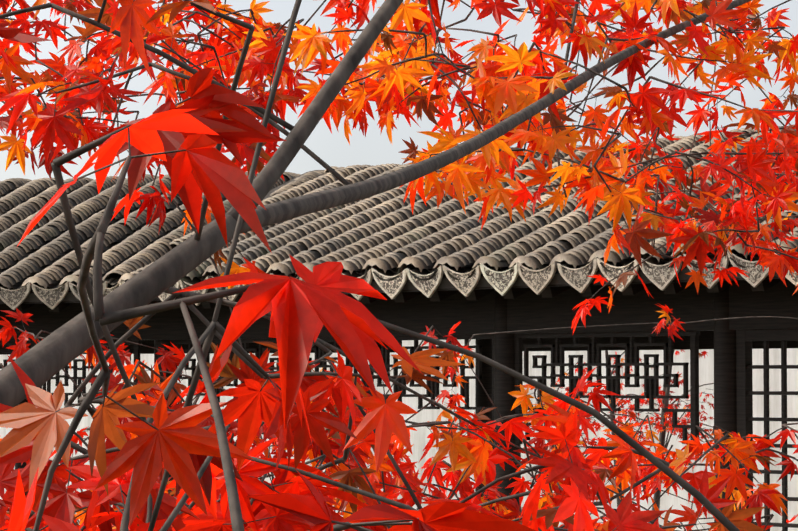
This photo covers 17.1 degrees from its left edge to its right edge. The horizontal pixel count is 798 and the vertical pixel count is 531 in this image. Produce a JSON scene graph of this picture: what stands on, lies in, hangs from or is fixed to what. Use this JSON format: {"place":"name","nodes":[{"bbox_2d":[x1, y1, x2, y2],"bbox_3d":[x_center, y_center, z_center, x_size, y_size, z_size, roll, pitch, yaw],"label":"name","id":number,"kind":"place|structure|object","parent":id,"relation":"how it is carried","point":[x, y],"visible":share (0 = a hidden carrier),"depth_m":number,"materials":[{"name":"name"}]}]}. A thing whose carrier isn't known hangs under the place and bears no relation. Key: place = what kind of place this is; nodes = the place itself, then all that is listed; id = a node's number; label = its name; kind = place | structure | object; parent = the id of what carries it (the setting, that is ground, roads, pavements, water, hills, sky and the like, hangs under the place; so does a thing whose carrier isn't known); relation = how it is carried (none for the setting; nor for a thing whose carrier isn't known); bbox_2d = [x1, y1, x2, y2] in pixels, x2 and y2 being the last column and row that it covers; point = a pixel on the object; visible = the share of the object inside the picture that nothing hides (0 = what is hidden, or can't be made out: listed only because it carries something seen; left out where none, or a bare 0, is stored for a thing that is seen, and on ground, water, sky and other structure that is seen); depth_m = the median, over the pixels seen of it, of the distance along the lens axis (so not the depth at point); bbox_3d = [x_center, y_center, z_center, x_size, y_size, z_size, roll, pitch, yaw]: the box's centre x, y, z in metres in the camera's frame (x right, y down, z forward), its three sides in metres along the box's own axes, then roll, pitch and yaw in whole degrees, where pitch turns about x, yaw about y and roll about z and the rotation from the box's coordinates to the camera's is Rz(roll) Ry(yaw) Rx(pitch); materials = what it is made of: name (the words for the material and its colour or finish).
{"place":"outdoors","nodes":[
{"label":"outdoors","id":0,"kind":"place"},
{"bbox_2d":[0,291,174,312],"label":"wing rafters","id":1,"kind":"object","parent":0,"point":[59,307],"depth_m":14.35,"materials":[{"name":"black wood"}]},
{"bbox_2d":[0,303,394,354],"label":"wing beams","id":2,"kind":"structure","parent":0,"point":[168,325],"depth_m":14.96,"materials":[{"name":"black wood"}]},
{"bbox_2d":[0,0,797,530],"bbox_3d":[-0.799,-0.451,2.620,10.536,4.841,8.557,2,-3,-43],"label":"maple","id":3,"kind":"object","parent":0,"point":[180,444],"depth_m":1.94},
{"bbox_2d":[0,0,797,180],"label":"sky","id":4,"kind":"structure","parent":0,"point":[374,149],"materials":[{"name":"white"}]},
{"bbox_2d":[521,350,713,523],"bbox_3d":[1.690,1.474,18.909,1.859,3.261,1.911,2,-3,-43],"label":"background tree","id":5,"kind":"object","parent":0,"point":[658,425],"depth_m":19.00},
{"bbox_3d":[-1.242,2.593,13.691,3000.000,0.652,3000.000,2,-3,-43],"label":"ground","id":6,"kind":"structure","parent":0,"visible":0},
{"bbox_2d":[0,339,797,530],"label":"garden wall","id":7,"kind":"structure","parent":6,"relation":"on","point":[419,439],"depth_m":20.96,"materials":[{"name":"white paint"}]},
{"bbox_3d":[-0.159,2.792,14.080,5.115,0.550,13.891,2,-3,-43],"label":"plinth","id":8,"kind":"object","parent":6,"relation":"on","visible":0},
{"bbox_2d":[15,399,31,518],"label":"wing purlins","id":9,"kind":"object","parent":8,"relation":"on","point":[19,465],"depth_m":18.05,"materials":[{"name":"black wood"}]},
{"bbox_2d":[0,199,226,301],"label":"wing deck","id":10,"kind":"structure","parent":9,"relation":"on","point":[33,297],"depth_m":14.29,"materials":[{"name":"tile"}]},
{"bbox_2d":[0,170,327,291],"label":"roof tiles","id":11,"kind":"object","parent":10,"relation":"on","point":[42,254],"visible":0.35,"depth_m":15.08,"materials":[{"name":"grey ceramic"}]},
{"bbox_2d":[0,281,107,309],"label":"drip tiles","id":12,"kind":"object","parent":11,"relation":"attached to","point":[49,298],"visible":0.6,"depth_m":14.23,"materials":[{"name":"grey ceramic"}]},
{"bbox_2d":[0,331,699,443],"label":"hanging fretwork","id":13,"kind":"object","parent":9,"relation":"attached to","point":[651,388],"visible":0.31,"depth_m":12.62,"materials":[{"name":"paint"}]},
{"bbox_2d":[155,258,777,298],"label":"deck","id":14,"kind":"structure","parent":9,"relation":"on","point":[519,281],"depth_m":11.87,"materials":[{"name":"tile"}]},
{"bbox_2d":[107,126,797,287],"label":"roof tiles","id":15,"kind":"object","parent":14,"relation":"on","point":[387,233],"visible":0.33,"depth_m":12.97,"materials":[{"name":"grey ceramic"}]},
{"bbox_2d":[102,170,326,284],"bbox_3d":[-0.937,-0.232,14.884,0.200,0.742,1.941,-2,-3,37],"label":"valley gutter","id":16,"kind":"object","parent":15,"relation":"attached to","point":[115,281],"visible":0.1,"depth_m":15.29,"materials":[{"name":"ceramic"}]},
{"bbox_2d":[103,251,797,305],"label":"drip tiles","id":17,"kind":"object","parent":15,"relation":"attached to","point":[660,277],"visible":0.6,"depth_m":11.75,"materials":[{"name":"grey ceramic"}]},
{"bbox_2d":[147,265,797,308],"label":"rafters","id":18,"kind":"object","parent":14,"relation":"on","point":[592,289],"depth_m":11.88,"materials":[{"name":"paint"}]},
{"bbox_2d":[154,280,744,521],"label":"columns","id":19,"kind":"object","parent":8,"relation":"on","point":[725,401],"visible":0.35,"depth_m":12.78,"materials":[{"name":"paint"}]},
{"bbox_2d":[188,279,797,350],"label":"beams","id":20,"kind":"structure","parent":19,"relation":"on","point":[531,310],"depth_m":12.60,"materials":[{"name":"paint"}]},
{"bbox_2d":[736,329,797,530],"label":"lattice windows","id":21,"kind":"structure","parent":19,"relation":"attached to","point":[744,383],"depth_m":11.69,"materials":[{"name":"paint"}]}
]}

